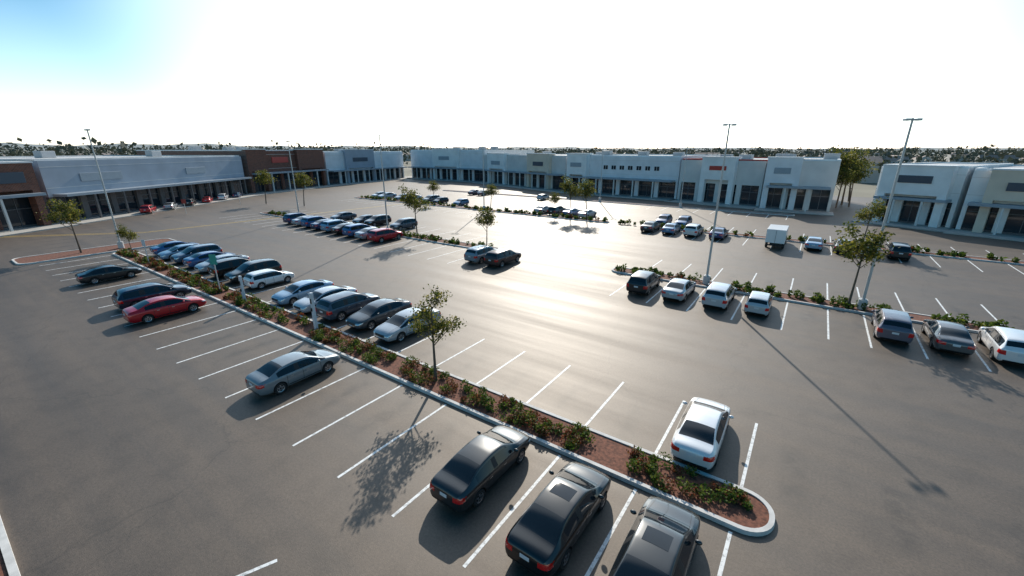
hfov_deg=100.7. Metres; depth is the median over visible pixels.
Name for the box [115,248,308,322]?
island shrubs
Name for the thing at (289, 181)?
canopy columns
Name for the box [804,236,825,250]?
parked sedan car
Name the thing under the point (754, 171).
fascia wall
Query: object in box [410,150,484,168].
fascia wall
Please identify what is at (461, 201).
parked hatchback car
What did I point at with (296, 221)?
parked sedan car
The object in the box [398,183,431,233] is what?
parking lot tree
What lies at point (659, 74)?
sky
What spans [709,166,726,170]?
sign panel
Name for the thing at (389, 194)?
parked sedan car
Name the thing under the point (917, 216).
canopy columns
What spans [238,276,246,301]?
charging station
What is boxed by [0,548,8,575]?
planting bed
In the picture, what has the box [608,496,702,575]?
parked sedan car
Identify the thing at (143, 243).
parking sign
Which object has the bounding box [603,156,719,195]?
walls
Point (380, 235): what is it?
parked suv car
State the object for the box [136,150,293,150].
parapet
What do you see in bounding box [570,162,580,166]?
sign panel
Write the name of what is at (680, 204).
parking lot lamp post
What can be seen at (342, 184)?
sidewalk
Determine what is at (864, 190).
ground
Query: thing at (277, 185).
storefront glass
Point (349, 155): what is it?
entrance portals
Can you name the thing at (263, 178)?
parking lot tree
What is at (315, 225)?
parked sedan car
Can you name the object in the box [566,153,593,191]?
entrance portals
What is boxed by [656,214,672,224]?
parked suv car
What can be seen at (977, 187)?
fascia wall
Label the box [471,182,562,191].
sidewalk
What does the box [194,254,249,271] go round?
parked sedan car
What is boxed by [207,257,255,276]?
parked suv car
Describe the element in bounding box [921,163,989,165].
roof
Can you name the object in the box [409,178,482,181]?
sidewalk
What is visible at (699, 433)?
parked sedan car
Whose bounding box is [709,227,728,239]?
parked sedan car
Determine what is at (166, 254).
parked sedan car
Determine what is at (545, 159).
entrance portals
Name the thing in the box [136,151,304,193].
walls
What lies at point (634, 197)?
sidewalk
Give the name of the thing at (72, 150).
distant trees
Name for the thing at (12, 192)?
fascia wall
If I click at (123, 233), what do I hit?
parking lot tree
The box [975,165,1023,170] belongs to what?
parapet
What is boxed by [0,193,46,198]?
canopy
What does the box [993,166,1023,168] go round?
roof
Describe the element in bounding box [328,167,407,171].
canopy
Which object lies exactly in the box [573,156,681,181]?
fascia wall
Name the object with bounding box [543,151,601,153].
rooftop hvac
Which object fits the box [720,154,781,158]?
rooftop hvac
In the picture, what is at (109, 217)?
sidewalk
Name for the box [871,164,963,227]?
entrance portals
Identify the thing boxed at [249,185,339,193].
sidewalk
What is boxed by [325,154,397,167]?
reveal joints
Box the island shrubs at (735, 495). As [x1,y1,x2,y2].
[299,318,753,510]
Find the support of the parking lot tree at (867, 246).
on the kerb island at (917, 318)
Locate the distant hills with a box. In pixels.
[0,143,1023,154]
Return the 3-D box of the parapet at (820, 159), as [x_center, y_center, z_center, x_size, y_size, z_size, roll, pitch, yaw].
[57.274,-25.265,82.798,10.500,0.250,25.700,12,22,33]
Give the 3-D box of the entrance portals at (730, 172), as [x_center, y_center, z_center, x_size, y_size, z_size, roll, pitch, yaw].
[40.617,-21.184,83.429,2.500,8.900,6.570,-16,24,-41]
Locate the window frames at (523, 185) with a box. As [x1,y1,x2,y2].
[485,173,562,189]
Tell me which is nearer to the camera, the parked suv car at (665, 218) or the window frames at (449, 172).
the parked suv car at (665, 218)
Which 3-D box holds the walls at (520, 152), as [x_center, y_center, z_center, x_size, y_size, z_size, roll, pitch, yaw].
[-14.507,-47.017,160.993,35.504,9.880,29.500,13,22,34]
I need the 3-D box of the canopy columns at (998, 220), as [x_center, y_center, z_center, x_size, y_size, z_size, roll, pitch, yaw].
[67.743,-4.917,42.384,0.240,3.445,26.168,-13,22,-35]
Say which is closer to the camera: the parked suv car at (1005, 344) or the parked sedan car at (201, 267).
the parked suv car at (1005, 344)
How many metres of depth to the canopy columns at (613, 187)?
97.38 m
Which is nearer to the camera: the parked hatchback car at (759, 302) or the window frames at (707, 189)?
the parked hatchback car at (759, 302)
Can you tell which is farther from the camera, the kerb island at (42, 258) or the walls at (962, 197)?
the walls at (962, 197)
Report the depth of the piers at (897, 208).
59.58 m
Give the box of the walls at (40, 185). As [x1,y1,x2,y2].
[0,161,53,221]
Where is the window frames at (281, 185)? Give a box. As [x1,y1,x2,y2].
[254,173,321,192]
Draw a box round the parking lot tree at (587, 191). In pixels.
[570,178,599,219]
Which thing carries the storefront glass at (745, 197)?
attached to the piers at (737, 194)
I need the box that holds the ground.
[15,155,970,197]
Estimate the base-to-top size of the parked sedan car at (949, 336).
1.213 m
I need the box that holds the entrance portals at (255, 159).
[238,149,326,192]
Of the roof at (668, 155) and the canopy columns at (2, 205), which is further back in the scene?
the roof at (668, 155)
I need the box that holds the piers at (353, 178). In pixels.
[326,168,404,184]
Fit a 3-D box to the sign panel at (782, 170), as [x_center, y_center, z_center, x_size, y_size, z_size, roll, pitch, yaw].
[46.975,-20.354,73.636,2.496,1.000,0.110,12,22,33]
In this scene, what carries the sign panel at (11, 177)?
attached to the entrance portals at (31, 185)
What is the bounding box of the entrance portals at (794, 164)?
[759,157,804,209]
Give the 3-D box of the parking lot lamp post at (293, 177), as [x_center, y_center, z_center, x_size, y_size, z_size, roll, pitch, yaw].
[-32.949,-16.225,64.047,0.880,11.400,0.520,12,22,33]
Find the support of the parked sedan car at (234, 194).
on the parking lot asphalt
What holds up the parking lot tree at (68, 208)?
on the kerb island at (42, 258)
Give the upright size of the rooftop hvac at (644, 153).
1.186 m
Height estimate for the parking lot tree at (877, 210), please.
5.573 m
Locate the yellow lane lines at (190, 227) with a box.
[4,203,403,236]
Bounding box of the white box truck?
[765,224,788,248]
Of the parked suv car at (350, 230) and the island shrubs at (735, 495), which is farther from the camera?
the parked suv car at (350, 230)
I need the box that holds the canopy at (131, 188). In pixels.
[53,177,251,196]
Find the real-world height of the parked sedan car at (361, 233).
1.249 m
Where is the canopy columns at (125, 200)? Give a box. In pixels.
[93,180,242,217]
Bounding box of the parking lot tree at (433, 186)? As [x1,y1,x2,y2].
[425,180,441,198]
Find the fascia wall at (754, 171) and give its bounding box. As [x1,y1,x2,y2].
[679,160,766,185]
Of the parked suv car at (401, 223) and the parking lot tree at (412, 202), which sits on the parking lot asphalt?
the parked suv car at (401, 223)
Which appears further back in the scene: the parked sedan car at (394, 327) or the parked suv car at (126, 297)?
the parked suv car at (126, 297)
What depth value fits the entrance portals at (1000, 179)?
52.06 m
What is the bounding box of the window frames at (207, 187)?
[60,180,244,221]
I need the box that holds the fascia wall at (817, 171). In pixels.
[770,161,840,189]
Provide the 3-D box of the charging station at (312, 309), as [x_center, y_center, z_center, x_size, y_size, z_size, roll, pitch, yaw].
[-11.409,1.431,24.409,0.400,2.450,0.320,12,22,33]
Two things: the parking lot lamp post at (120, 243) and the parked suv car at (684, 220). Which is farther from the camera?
the parked suv car at (684, 220)
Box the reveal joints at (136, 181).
[39,160,239,188]
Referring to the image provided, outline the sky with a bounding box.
[0,0,1023,148]
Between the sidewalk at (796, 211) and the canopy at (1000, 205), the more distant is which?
the sidewalk at (796, 211)
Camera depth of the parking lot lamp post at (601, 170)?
85.48 m
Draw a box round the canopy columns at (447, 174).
[416,168,469,180]
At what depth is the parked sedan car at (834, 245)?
43.86 m
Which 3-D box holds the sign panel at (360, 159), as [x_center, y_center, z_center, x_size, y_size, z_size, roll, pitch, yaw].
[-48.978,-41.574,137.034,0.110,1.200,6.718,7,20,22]
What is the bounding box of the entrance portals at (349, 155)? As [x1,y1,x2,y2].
[339,149,375,182]
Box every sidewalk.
[0,223,78,236]
[56,194,264,223]
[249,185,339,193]
[332,178,408,185]
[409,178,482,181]
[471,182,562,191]
[556,191,674,200]
[664,199,759,208]
[754,207,833,215]
[851,218,953,231]
[943,228,1023,241]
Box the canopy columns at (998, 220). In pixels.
[993,208,1004,234]
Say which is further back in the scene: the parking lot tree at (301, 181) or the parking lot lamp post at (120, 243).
the parking lot tree at (301, 181)
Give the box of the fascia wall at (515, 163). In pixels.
[483,155,566,175]
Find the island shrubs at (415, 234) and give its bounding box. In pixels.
[267,210,493,246]
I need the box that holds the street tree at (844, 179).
[835,167,856,207]
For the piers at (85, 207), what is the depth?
74.30 m
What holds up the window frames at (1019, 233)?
attached to the piers at (1000, 226)
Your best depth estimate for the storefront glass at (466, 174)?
149.91 m
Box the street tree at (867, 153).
[841,145,883,201]
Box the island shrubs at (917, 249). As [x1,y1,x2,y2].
[361,195,1020,262]
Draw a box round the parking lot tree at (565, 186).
[559,177,583,217]
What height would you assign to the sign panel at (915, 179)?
1.000 m
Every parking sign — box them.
[141,240,149,262]
[208,254,220,292]
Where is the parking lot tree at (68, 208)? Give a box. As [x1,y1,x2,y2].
[36,199,85,252]
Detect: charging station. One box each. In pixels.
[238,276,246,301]
[309,292,318,329]
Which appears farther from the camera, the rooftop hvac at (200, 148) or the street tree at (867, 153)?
the rooftop hvac at (200, 148)
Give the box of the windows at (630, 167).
[604,165,658,170]
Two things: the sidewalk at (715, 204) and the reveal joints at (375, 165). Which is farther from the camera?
the reveal joints at (375, 165)
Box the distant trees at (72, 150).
[0,137,1023,172]
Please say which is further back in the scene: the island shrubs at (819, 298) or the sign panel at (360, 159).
the sign panel at (360, 159)
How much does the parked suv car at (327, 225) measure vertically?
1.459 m
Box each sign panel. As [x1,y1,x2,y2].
[0,172,26,183]
[79,171,122,180]
[185,167,205,173]
[271,157,287,162]
[353,157,367,161]
[438,156,448,159]
[491,161,499,164]
[533,162,542,165]
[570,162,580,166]
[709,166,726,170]
[774,168,790,173]
[897,175,933,183]
[1006,183,1023,191]
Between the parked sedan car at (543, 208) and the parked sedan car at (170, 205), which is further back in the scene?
the parked sedan car at (170, 205)
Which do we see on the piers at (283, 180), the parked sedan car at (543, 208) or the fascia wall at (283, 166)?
the fascia wall at (283, 166)
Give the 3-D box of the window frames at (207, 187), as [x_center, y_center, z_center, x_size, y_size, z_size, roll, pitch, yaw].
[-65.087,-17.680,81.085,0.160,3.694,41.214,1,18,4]
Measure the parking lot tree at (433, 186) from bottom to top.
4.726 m
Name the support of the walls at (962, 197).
on the parking lot asphalt
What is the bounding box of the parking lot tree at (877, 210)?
[853,196,889,238]
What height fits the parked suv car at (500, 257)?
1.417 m
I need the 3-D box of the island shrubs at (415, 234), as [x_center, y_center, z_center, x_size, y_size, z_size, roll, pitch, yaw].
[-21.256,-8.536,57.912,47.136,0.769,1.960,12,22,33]
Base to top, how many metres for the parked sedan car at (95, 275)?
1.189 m
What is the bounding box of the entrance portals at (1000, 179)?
[972,168,1023,232]
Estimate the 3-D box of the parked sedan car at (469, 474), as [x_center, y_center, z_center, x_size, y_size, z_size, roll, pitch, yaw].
[-0.899,5.577,13.858,1.743,1.189,3.859,12,22,33]
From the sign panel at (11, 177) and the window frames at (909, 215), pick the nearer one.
the sign panel at (11, 177)
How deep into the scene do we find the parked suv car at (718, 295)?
28.23 m
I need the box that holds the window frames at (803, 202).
[766,188,830,210]
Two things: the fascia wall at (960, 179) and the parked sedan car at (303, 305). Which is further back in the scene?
the fascia wall at (960, 179)
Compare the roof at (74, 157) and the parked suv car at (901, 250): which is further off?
the roof at (74, 157)
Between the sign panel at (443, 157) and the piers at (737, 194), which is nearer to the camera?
the piers at (737, 194)
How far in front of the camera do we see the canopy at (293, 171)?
112.17 m
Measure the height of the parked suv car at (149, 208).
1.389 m
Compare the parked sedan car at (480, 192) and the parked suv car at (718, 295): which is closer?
the parked suv car at (718, 295)
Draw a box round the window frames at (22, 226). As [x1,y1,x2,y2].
[0,198,37,229]
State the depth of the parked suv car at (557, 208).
68.78 m
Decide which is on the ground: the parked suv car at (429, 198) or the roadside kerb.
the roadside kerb
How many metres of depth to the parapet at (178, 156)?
80.84 m
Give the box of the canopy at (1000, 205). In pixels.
[967,202,1023,208]
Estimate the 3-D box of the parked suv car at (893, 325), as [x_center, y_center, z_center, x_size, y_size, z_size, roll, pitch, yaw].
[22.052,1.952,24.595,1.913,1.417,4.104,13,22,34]
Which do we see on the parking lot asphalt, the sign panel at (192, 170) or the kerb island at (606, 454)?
the kerb island at (606, 454)
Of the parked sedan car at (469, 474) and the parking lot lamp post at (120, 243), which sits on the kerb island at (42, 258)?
the parking lot lamp post at (120, 243)
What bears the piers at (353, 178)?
on the parking lot asphalt
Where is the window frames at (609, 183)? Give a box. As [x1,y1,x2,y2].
[573,178,673,198]
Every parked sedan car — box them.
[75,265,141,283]
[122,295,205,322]
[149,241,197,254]
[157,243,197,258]
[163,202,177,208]
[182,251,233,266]
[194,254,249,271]
[202,197,212,202]
[232,192,241,196]
[245,349,339,395]
[271,279,333,304]
[291,215,309,224]
[293,285,357,312]
[310,219,331,228]
[330,212,356,219]
[331,223,353,233]
[346,298,411,329]
[352,214,373,223]
[354,227,377,238]
[373,307,440,341]
[378,192,396,197]
[430,425,529,511]
[468,189,478,194]
[477,190,490,195]
[505,461,610,575]
[533,205,548,213]
[562,208,580,215]
[577,209,596,217]
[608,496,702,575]
[640,221,660,231]
[661,223,680,234]
[661,278,695,301]
[670,397,733,468]
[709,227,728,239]
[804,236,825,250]
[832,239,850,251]
[921,319,975,354]
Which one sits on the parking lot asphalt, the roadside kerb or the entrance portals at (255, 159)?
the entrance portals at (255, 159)
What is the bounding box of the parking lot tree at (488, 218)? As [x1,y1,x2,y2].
[471,207,495,245]
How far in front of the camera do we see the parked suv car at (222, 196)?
88.91 m
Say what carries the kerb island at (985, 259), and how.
on the parking lot asphalt
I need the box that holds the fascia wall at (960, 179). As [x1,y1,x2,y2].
[875,166,968,202]
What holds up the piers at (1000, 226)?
on the parking lot asphalt
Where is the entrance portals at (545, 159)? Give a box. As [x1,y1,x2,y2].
[487,153,555,188]
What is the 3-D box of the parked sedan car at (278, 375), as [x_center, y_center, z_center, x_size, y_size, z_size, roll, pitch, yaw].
[-10.065,3.661,19.727,1.797,1.189,3.978,12,22,32]
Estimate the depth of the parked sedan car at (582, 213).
66.11 m
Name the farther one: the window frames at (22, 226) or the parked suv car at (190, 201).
the parked suv car at (190, 201)
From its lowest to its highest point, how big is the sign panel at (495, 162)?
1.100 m
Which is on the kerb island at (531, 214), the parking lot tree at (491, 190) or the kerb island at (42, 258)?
the parking lot tree at (491, 190)
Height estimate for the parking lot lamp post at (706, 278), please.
11.900 m
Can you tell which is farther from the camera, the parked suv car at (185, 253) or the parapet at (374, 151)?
the parapet at (374, 151)
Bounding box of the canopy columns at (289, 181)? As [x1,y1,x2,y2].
[271,171,319,191]
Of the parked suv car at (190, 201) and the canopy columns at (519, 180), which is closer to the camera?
the parked suv car at (190, 201)
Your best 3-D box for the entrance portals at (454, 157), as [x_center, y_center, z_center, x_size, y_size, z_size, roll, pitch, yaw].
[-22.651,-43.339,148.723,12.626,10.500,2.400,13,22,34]
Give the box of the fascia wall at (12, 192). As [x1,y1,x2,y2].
[0,191,25,194]
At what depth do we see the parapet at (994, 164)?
68.11 m
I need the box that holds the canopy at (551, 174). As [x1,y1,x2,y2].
[479,169,563,175]
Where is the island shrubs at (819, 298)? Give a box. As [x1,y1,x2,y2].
[615,264,1015,328]
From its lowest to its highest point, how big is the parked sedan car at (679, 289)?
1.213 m
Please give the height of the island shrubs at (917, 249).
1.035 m
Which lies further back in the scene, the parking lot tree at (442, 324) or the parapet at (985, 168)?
the parapet at (985, 168)
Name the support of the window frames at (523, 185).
attached to the piers at (525, 179)
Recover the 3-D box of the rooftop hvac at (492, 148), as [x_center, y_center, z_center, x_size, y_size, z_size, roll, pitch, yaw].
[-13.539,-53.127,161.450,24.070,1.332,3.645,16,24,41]
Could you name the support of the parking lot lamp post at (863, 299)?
on the kerb island at (917, 318)
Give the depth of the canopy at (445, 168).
147.20 m
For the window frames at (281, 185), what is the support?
attached to the piers at (283, 180)
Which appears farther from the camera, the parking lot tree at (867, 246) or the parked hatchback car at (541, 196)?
the parked hatchback car at (541, 196)
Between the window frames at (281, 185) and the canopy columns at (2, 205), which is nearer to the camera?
the canopy columns at (2, 205)
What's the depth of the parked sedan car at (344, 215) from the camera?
64.13 m
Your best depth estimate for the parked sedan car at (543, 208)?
70.34 m
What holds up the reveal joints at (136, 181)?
attached to the fascia wall at (53, 175)
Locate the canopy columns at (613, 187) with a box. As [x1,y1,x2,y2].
[578,178,653,197]
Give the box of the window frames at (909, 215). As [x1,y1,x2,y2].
[882,201,948,226]
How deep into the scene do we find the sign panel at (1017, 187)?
50.98 m
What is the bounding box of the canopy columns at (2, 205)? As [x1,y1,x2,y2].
[0,199,13,230]
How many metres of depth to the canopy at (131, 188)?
72.39 m
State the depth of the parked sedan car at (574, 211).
67.57 m
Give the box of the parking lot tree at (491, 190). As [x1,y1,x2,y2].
[484,184,498,206]
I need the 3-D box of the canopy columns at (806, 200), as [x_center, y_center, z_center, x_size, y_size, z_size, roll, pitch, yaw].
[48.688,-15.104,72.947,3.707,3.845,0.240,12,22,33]
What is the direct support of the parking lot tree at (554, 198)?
on the kerb island at (531, 214)
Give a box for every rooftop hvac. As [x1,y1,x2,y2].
[32,151,161,157]
[188,146,246,149]
[453,146,497,149]
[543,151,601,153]
[602,151,684,155]
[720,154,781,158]
[782,153,840,158]
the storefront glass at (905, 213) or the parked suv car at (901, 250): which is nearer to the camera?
the parked suv car at (901, 250)
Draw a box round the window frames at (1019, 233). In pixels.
[961,208,1023,235]
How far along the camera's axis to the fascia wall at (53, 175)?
72.83 m
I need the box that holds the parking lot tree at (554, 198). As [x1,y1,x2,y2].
[547,192,560,213]
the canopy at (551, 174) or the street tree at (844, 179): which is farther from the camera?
the canopy at (551, 174)
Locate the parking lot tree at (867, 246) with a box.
[831,219,895,306]
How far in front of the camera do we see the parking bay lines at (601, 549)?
17.57 m
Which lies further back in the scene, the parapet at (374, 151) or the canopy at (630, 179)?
the parapet at (374, 151)
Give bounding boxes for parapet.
[0,155,238,160]
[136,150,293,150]
[323,151,401,151]
[460,150,509,150]
[484,154,566,156]
[590,154,719,156]
[682,157,767,160]
[803,157,841,160]
[902,162,1013,167]
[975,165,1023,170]
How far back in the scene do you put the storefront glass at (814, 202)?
74.27 m
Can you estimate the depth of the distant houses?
213.85 m
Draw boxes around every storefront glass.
[0,197,36,227]
[53,180,244,218]
[253,171,322,191]
[328,168,402,183]
[413,168,482,180]
[485,171,563,188]
[572,178,675,196]
[680,182,758,204]
[766,188,830,209]
[882,199,951,224]
[961,206,1023,233]
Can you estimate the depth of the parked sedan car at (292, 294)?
29.61 m
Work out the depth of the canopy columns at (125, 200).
74.26 m
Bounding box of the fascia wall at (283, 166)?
[241,151,320,174]
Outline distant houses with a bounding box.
[3,151,1023,182]
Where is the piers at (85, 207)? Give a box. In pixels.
[46,179,247,222]
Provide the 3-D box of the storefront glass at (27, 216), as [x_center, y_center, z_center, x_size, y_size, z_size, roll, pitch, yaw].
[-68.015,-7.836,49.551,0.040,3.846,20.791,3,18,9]
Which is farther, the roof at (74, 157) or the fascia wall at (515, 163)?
the fascia wall at (515, 163)
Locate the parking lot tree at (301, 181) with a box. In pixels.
[292,172,315,205]
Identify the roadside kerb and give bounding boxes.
[0,516,20,575]
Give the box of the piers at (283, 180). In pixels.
[246,171,314,192]
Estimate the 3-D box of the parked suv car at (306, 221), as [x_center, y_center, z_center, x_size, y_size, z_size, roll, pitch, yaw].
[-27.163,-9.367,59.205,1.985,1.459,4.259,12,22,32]
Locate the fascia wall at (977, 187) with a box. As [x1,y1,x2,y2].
[964,170,1023,204]
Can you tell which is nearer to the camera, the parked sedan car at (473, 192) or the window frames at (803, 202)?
the window frames at (803, 202)
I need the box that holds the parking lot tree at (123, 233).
[114,223,139,252]
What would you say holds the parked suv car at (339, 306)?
on the parking lot asphalt
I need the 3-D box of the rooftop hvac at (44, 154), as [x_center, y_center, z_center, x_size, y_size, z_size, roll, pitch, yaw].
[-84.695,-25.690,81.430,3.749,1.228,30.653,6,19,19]
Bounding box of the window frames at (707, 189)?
[680,183,757,205]
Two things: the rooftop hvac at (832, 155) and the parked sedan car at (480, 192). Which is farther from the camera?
the parked sedan car at (480, 192)
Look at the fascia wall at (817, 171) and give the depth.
71.76 m
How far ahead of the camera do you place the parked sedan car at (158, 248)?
42.79 m
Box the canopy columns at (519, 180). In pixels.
[487,171,545,188]
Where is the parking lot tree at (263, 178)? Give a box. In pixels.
[254,169,275,203]
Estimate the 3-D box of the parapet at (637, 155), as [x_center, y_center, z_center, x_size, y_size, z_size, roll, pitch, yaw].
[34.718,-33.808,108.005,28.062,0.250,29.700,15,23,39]
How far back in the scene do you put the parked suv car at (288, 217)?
60.79 m
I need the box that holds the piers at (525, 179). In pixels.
[484,171,565,188]
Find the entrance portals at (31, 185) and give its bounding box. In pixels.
[0,161,51,225]
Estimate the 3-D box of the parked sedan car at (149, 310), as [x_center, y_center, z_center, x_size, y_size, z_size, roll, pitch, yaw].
[-22.324,1.139,27.356,1.886,1.249,4.177,13,22,34]
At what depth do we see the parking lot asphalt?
18.28 m
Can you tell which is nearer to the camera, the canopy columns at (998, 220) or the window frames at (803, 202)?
the canopy columns at (998, 220)
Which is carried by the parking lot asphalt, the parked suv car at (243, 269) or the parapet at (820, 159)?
the parked suv car at (243, 269)
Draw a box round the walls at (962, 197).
[950,165,1010,227]
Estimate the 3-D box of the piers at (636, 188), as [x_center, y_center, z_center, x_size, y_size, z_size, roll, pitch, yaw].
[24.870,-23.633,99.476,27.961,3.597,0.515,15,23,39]
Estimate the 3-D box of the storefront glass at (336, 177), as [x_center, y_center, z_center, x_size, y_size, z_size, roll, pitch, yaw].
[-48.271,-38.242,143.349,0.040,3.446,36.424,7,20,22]
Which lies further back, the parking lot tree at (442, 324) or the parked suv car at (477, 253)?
the parked suv car at (477, 253)
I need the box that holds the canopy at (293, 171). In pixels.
[252,169,328,174]
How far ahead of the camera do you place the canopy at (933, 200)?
58.54 m
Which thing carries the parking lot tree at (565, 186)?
on the kerb island at (531, 214)
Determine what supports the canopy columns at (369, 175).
on the parking lot asphalt
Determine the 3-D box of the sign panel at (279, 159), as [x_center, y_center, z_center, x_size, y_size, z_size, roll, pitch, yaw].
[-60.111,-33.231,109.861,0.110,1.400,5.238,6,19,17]
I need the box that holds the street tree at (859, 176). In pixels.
[838,163,871,206]
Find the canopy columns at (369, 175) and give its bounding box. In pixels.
[345,168,399,183]
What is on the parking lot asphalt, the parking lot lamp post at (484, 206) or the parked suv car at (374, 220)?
the parked suv car at (374, 220)
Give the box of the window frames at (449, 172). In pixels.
[413,168,480,180]
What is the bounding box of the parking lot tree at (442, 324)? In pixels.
[405,284,466,380]
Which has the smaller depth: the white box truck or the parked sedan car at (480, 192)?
the white box truck
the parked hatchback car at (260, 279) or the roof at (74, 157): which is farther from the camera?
the roof at (74, 157)
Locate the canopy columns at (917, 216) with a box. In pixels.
[887,200,922,225]
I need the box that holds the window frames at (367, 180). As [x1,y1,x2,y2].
[330,168,402,184]
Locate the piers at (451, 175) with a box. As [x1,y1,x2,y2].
[411,168,474,180]
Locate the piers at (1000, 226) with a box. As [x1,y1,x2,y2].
[955,204,1009,233]
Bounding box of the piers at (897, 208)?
[869,198,957,227]
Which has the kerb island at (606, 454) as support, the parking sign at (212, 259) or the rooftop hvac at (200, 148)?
the parking sign at (212, 259)
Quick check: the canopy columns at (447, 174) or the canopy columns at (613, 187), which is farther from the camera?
the canopy columns at (447, 174)
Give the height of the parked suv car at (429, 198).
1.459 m
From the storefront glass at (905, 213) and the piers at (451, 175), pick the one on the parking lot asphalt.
the piers at (451, 175)
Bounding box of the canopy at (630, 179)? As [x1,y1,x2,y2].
[565,176,674,181]
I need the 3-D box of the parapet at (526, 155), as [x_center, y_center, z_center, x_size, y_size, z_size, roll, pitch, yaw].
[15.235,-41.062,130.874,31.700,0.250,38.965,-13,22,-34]
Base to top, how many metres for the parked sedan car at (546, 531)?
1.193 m
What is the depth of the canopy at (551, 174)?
117.26 m
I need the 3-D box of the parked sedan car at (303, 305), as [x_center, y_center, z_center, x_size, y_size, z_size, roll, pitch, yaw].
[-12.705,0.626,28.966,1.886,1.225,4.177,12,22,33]
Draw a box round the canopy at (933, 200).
[873,195,951,202]
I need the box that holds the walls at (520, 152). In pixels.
[485,150,533,153]
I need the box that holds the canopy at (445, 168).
[408,166,478,169]
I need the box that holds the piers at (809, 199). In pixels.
[779,188,833,211]
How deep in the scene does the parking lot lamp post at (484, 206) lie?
73.30 m
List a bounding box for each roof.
[0,156,168,158]
[649,155,693,155]
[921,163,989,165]
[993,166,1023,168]
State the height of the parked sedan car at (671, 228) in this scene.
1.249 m
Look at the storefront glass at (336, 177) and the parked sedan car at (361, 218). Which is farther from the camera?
the storefront glass at (336, 177)
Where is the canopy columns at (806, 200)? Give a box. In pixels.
[780,188,809,211]
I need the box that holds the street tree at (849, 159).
[829,145,877,204]
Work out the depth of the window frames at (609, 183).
97.32 m
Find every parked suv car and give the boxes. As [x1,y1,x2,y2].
[111,282,191,308]
[139,204,156,212]
[170,243,222,262]
[183,198,196,205]
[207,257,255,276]
[217,193,228,199]
[224,258,281,281]
[283,212,312,222]
[300,216,332,226]
[315,291,380,320]
[320,219,350,230]
[342,223,376,236]
[364,214,391,226]
[367,228,402,242]
[390,217,417,229]
[422,195,439,201]
[464,245,495,262]
[484,248,520,266]
[547,205,565,214]
[626,270,660,294]
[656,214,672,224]
[675,215,691,226]
[683,223,703,236]
[701,282,736,308]
[871,308,914,343]
[884,242,911,259]
[977,326,1023,364]
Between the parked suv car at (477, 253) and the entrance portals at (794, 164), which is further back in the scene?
the entrance portals at (794, 164)
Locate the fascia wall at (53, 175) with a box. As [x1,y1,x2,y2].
[34,156,243,196]
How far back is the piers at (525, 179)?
121.94 m
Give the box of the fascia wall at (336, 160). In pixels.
[323,152,403,171]
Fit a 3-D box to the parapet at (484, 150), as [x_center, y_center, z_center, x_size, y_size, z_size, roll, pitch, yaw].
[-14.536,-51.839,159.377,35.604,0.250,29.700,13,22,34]
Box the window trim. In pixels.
[603,165,659,170]
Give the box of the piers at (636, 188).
[581,179,678,198]
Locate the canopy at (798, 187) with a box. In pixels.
[766,185,830,189]
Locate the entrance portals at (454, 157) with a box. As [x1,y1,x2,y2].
[432,149,461,179]
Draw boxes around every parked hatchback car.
[243,269,294,288]
[371,192,383,195]
[432,197,448,203]
[453,198,468,205]
[536,194,548,199]
[744,291,775,315]
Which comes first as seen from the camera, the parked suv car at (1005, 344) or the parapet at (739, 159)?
the parked suv car at (1005, 344)
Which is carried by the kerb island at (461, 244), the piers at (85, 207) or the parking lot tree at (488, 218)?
the parking lot tree at (488, 218)
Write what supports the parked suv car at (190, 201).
on the parking lot asphalt
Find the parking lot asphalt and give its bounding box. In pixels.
[0,176,1023,575]
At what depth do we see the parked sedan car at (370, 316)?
25.70 m
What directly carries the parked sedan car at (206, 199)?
on the parking lot asphalt
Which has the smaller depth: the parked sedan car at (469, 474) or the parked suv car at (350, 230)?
the parked sedan car at (469, 474)
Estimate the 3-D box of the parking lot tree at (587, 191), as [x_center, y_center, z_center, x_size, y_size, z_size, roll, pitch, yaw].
[10.954,-13.335,63.477,4.037,6.218,3.499,-12,21,-32]
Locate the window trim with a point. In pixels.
(630, 170)
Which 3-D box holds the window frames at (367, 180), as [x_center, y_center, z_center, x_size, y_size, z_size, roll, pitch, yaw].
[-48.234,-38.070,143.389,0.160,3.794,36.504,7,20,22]
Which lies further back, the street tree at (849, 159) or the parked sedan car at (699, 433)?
the street tree at (849, 159)
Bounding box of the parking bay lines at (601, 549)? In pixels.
[41,193,1023,575]
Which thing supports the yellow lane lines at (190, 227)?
on the parking lot asphalt
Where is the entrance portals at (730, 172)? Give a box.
[697,156,741,203]
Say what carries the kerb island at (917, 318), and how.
on the parking lot asphalt
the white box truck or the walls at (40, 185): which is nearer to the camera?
the white box truck
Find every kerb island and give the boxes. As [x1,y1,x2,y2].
[12,238,176,264]
[113,251,774,536]
[260,212,497,248]
[355,197,609,222]
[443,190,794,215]
[611,268,978,332]
[660,227,1023,264]
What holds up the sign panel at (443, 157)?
attached to the entrance portals at (454, 157)
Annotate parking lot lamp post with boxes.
[84,129,124,247]
[285,141,298,211]
[375,134,389,228]
[482,135,485,207]
[598,135,605,200]
[679,139,690,206]
[702,124,736,284]
[856,118,922,309]
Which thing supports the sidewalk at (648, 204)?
on the parking lot asphalt
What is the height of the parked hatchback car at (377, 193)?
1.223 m
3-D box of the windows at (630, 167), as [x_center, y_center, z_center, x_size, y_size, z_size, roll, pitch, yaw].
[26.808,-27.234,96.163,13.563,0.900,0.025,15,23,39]
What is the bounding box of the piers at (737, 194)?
[677,182,762,205]

